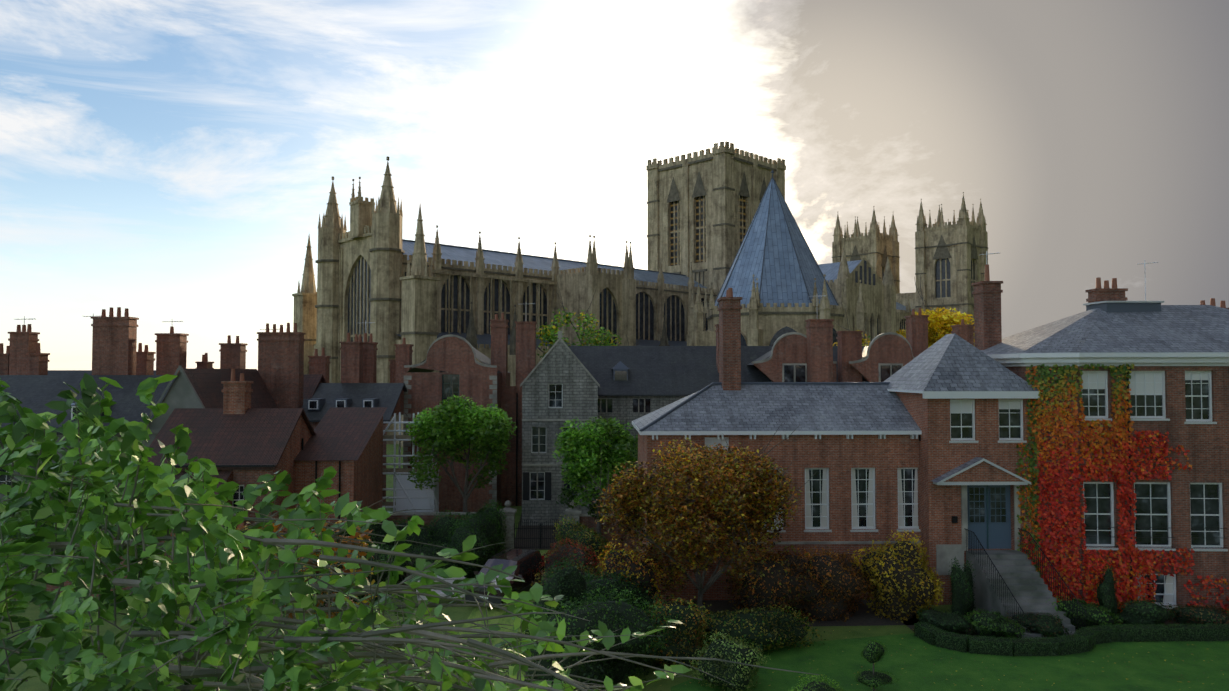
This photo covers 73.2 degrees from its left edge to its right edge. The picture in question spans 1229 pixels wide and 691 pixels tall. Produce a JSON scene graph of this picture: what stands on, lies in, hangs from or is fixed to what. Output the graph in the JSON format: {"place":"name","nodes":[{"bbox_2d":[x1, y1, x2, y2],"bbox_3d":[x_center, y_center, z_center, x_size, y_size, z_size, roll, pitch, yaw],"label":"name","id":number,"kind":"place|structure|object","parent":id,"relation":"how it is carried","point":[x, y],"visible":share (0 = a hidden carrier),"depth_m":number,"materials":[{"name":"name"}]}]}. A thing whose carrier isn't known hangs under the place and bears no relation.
{"place":"outdoors","nodes":[
{"label":"outdoors","id":0,"kind":"place"},
{"bbox_2d":[313,522,350,554],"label":"hedge","id":1,"kind":"object","parent":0,"point":[342,534],"depth_m":41.73,"materials":[{"name":"green plant"}]},
{"bbox_2d":[288,540,400,606],"bbox_3d":[-12.069,9.886,36.330,5.139,2.800,4.028,1,-2,-39],"label":"bush","id":2,"kind":"object","parent":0,"point":[379,574],"depth_m":36.01,"materials":[{"name":"plant"}]},
{"bbox_2d":[0,373,819,690],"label":"tree","id":3,"kind":"object","parent":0,"point":[30,508],"depth_m":3.82,"materials":[{"name":"green plant"}]},
{"bbox_2d":[416,575,465,603],"bbox_3d":[-7.529,10.660,36.192,2.220,1.210,0.722,0,-2,-14],"label":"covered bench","id":4,"kind":"object","parent":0,"point":[438,592],"visible":0.1,"depth_m":36.06,"materials":[{"name":"grey fabric"}]},
{"bbox_2d":[516,282,644,357],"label":"tree","id":5,"kind":"object","parent":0,"point":[548,334],"depth_m":75.03,"materials":[{"name":"green plant"}]},
{"bbox_2d":[0,444,1173,690],"bbox_3d":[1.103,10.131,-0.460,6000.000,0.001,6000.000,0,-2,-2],"label":"ground","id":6,"kind":"structure","parent":0,"point":[456,614],"depth_m":32.37,"materials":[{"name":"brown plant"}]},
{"bbox_2d":[220,520,376,618],"bbox_3d":[-3.490,2.380,8.652,2.220,1.248,1.106,0,-2,-2],"label":"bush","id":7,"kind":"object","parent":6,"relation":"on","point":[362,536],"visible":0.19,"depth_m":8.47,"materials":[{"name":"green plant"}]},
{"bbox_2d":[347,518,395,549],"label":"hedge","id":8,"kind":"object","parent":6,"relation":"on","point":[380,538],"depth_m":42.02,"materials":[{"name":"green plant"}]},
{"bbox_2d":[377,545,416,583],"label":"hedge","id":9,"kind":"object","parent":6,"relation":"on","point":[408,563],"depth_m":38.89,"materials":[{"name":"green plant"}]},
{"bbox_2d":[382,412,438,511],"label":"scaffold","id":10,"kind":"object","parent":6,"relation":"on","point":[409,496],"visible":0.38,"depth_m":49.69,"materials":[{"name":"metal"}]},
{"bbox_2d":[398,543,423,584],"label":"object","id":11,"kind":"object","parent":6,"relation":"on","point":[409,565],"visible":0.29,"depth_m":38.65,"materials":[{"name":"green plant"}]},
{"bbox_2d":[0,295,825,596],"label":"brick houses","id":12,"kind":"structure","parent":6,"relation":"on","point":[278,410],"depth_m":47.99,"materials":[{"name":"red brick"}]},
{"bbox_2d":[390,514,438,550],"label":"hedge","id":13,"kind":"object","parent":6,"relation":"on","point":[417,538],"depth_m":42.44,"materials":[{"name":"green plant"}]},
{"bbox_2d":[405,540,463,572],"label":"hedge","id":14,"kind":"object","parent":6,"relation":"on","point":[426,549],"depth_m":39.52,"materials":[{"name":"green plant"}]},
{"bbox_2d":[428,508,466,546],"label":"hedge","id":15,"kind":"object","parent":6,"relation":"on","point":[443,527],"depth_m":42.86,"materials":[{"name":"green plant"}]},
{"bbox_2d":[400,377,516,511],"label":"tree","id":16,"kind":"object","parent":6,"relation":"on","point":[465,426],"depth_m":48.50,"materials":[{"name":"green plant"}]},
{"bbox_2d":[446,519,495,578],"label":"hedge","id":17,"kind":"object","parent":6,"relation":"on","point":[476,533],"depth_m":40.26,"materials":[{"name":"green plant"}]},
{"bbox_2d":[457,511,505,564],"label":"hedge","id":18,"kind":"object","parent":6,"relation":"on","point":[477,516],"depth_m":42.72,"materials":[{"name":"green plant"}]},
{"bbox_2d":[468,500,508,558],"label":"hedge","id":19,"kind":"object","parent":6,"relation":"on","point":[481,510],"depth_m":45.04,"materials":[{"name":"green plant"}]},
{"bbox_2d":[378,500,637,550],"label":"garden wall","id":20,"kind":"structure","parent":6,"relation":"on","point":[573,513],"depth_m":46.98,"materials":[{"name":"brick"}]},
{"bbox_2d":[522,552,595,619],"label":"bush","id":21,"kind":"object","parent":6,"relation":"on","point":[572,579],"depth_m":29.60,"materials":[{"name":"green plant"}]},
{"bbox_2d":[531,562,594,589],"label":"bush","id":22,"kind":"object","parent":6,"relation":"on","point":[558,568],"depth_m":34.11,"materials":[{"name":"green plant"}]},
{"bbox_2d":[536,537,599,574],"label":"bush","id":23,"kind":"object","parent":6,"relation":"on","point":[589,552],"depth_m":38.42,"materials":[{"name":"plant"}]},
{"bbox_2d":[502,583,681,690],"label":"bush","id":24,"kind":"object","parent":6,"relation":"on","point":[580,624],"depth_m":26.41,"materials":[{"name":"green plant"}]},
{"bbox_2d":[552,405,637,535],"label":"tree","id":25,"kind":"object","parent":6,"relation":"on","point":[582,447],"depth_m":45.68,"materials":[{"name":"green plant"}]},
{"bbox_2d":[292,141,987,446],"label":"cathedral","id":26,"kind":"structure","parent":6,"relation":"on","point":[720,220],"depth_m":134.69,"materials":[{"name":"beige stone"}]},
{"bbox_2d":[403,308,973,525],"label":"brick building","id":27,"kind":"structure","parent":6,"relation":"on","point":[551,392],"depth_m":60.36,"materials":[{"name":"brick"}]},
{"bbox_2d":[585,422,812,613],"bbox_3d":[3.225,7.230,34.262,8.859,8.346,9.720,0,-2,-2],"label":"tree","id":28,"kind":"object","parent":6,"relation":"on","point":[635,498],"depth_m":32.04,"materials":[{"name":"brown plant"}]},
{"bbox_2d":[426,513,1228,690],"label":"garden bed","id":29,"kind":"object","parent":6,"relation":"on","point":[861,616],"visible":0.12,"depth_m":34.20,"materials":[{"name":"brown soil"}]},
{"bbox_2d":[465,547,543,603],"bbox_3d":[-4.875,10.385,37.248,2.320,1.814,4.662,-1,-2,17],"label":"car","id":30,"kind":"object","parent":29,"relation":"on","point":[526,561],"visible":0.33,"depth_m":36.90,"materials":[{"name":"grey metal"}]},
{"bbox_2d":[553,515,608,564],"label":"bush","id":31,"kind":"object","parent":29,"relation":"on","point":[583,528],"depth_m":42.18,"materials":[{"name":"green plant"}]},
{"bbox_2d":[538,566,668,613],"bbox_3d":[-0.372,9.860,31.925,5.365,2.722,4.221,0,-2,-2],"label":"bush","id":32,"kind":"object","parent":29,"relation":"on","point":[617,578],"depth_m":31.61,"materials":[{"name":"green plant"}]},
{"bbox_2d":[595,536,668,603],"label":"bush","id":33,"kind":"object","parent":29,"relation":"on","point":[634,570],"depth_m":33.11,"materials":[{"name":"plant"}]},
{"bbox_2d":[722,544,836,620],"bbox_3d":[6.832,9.687,34.106,4.866,3.205,3.550,1,-2,-29],"label":"bush","id":34,"kind":"object","parent":29,"relation":"on","point":[776,578],"depth_m":33.09,"materials":[{"name":"plant"}]},
{"bbox_2d":[798,540,876,622],"bbox_3d":[9.357,9.742,34.386,4.187,3.379,2.803,1,-2,-27],"label":"bush","id":35,"kind":"object","parent":29,"relation":"on","point":[836,577],"depth_m":33.53,"materials":[{"name":"plant"}]},
{"bbox_2d":[848,530,944,621],"bbox_3d":[11.776,9.499,34.209,3.916,3.879,2.995,0,-2,-2],"label":"bush","id":36,"kind":"object","parent":29,"relation":"on","point":[912,572],"depth_m":33.53,"materials":[{"name":"yellow plant"}]},
{"bbox_2d":[916,606,975,633],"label":"shrub","id":37,"kind":"object","parent":29,"relation":"on","point":[940,621],"depth_m":31.66,"materials":[{"name":"green plant"}]},
{"bbox_2d":[948,556,972,617],"bbox_3d":[14.039,9.964,33.579,0.977,2.832,1.108,0,-2,-2],"label":"conifer","id":38,"kind":"object","parent":29,"relation":"on","point":[957,581],"depth_m":33.32,"materials":[{"name":"green plant"}]},
{"bbox_2d":[1006,610,1071,637],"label":"shrub","id":39,"kind":"object","parent":29,"relation":"on","point":[1060,623],"depth_m":31.34,"materials":[{"name":"green plant"}]},
{"bbox_2d":[1046,596,1125,629],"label":"shrub","id":40,"kind":"object","parent":29,"relation":"on","point":[1104,618],"depth_m":32.21,"materials":[{"name":"green plant"}]},
{"bbox_2d":[1094,557,1120,624],"bbox_3d":[19.733,9.824,33.133,0.882,2.685,1.014,0,-2,-2],"label":"conifer","id":41,"kind":"object","parent":29,"relation":"on","point":[1111,589],"depth_m":32.95,"materials":[{"name":"green plant"}]},
{"bbox_2d":[632,251,1228,638],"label":"brick house","id":42,"kind":"structure","parent":6,"relation":"on","point":[923,444],"depth_m":36.39,"materials":[{"name":"brick"}]},
{"bbox_2d":[1015,363,1228,612],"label":"ivy","id":43,"kind":"object","parent":42,"relation":"attached to","point":[1034,429],"visible":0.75,"depth_m":35.06,"materials":[{"name":"red plant"}]},
{"bbox_2d":[962,557,975,616],"bbox_3d":[14.563,10.018,34.363,0.941,2.382,1.069,0,-2,-2],"label":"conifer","id":44,"kind":"object","parent":6,"relation":"on","point":[968,576],"depth_m":34.26,"materials":[{"name":"green plant"}]},
{"bbox_2d":[0,0,1228,370],"label":"sky","id":45,"kind":"structure","parent":0,"point":[161,160],"materials":[{"name":"white"}]},
{"bbox_2d":[641,593,714,668],"bbox_3d":[1.736,9.857,29.011,3.612,2.403,3.446,0,-2,-2],"label":"bush","id":46,"kind":"object","parent":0,"point":[682,627],"depth_m":28.21,"materials":[{"name":"green plant"}]},
{"bbox_2d":[693,605,825,653],"bbox_3d":[4.809,10.263,30.183,6.232,1.645,2.892,0,-2,-2],"label":"bush","id":47,"kind":"object","parent":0,"point":[746,630],"depth_m":29.75,"materials":[{"name":"green plant"}]},
{"bbox_2d":[833,309,869,345],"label":"tree","id":48,"kind":"object","parent":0,"point":[864,341],"depth_m":83.49,"materials":[{"name":"yellow plant"}]},
{"bbox_2d":[896,275,974,347],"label":"tree","id":49,"kind":"object","parent":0,"point":[943,321],"depth_m":79.36,"materials":[{"name":"yellow plant"}]},
{"bbox_2d":[671,633,1228,690],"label":"lawn","id":50,"kind":"structure","parent":0,"point":[1045,673],"depth_m":28.22,"materials":[{"name":"green plant"}]},
{"bbox_2d":[687,630,770,690],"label":"bush","id":51,"kind":"object","parent":50,"relation":"on","point":[714,645],"depth_m":26.14,"materials":[{"name":"green plant"}]},
{"bbox_2d":[502,627,1228,689],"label":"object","id":52,"kind":"object","parent":50,"relation":"on","point":[974,660],"visible":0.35,"depth_m":28.27,"materials":[{"name":"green plant"}]},
{"bbox_2d":[791,674,854,690],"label":"bush","id":53,"kind":"object","parent":52,"relation":"on","point":[802,687],"depth_m":24.01,"materials":[{"name":"green plant"}]},
{"bbox_2d":[964,609,1030,638],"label":"shrub","id":54,"kind":"object","parent":52,"relation":"on","point":[973,623],"depth_m":31.13,"materials":[{"name":"green plant"}]},
{"bbox_2d":[1114,597,1175,624],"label":"bush","id":55,"kind":"object","parent":52,"relation":"on","point":[1159,621],"depth_m":32.29,"materials":[{"name":"green plant"}]},
{"bbox_2d":[1165,603,1228,624],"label":"shrub","id":56,"kind":"object","parent":52,"relation":"on","point":[1223,613],"depth_m":32.27,"materials":[{"name":"green plant"}]},
{"bbox_2d":[860,640,886,663],"bbox_3d":[8.146,9.598,25.970,0.914,0.680,0.844,0,-2,-2],"label":"topiary top","id":57,"kind":"object","parent":50,"relation":"on","point":[879,651],"depth_m":25.76,"materials":[{"name":"green plant"}]},
{"bbox_2d":[855,669,898,688],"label":"bush","id":58,"kind":"object","parent":50,"relation":"on","point":[870,683],"depth_m":25.78,"materials":[{"name":"green plant"}]},
{"bbox_2d":[913,622,1228,656],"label":"box hedge","id":59,"kind":"object","parent":50,"relation":"on","point":[1124,636],"depth_m":30.55,"materials":[{"name":"green plant"}]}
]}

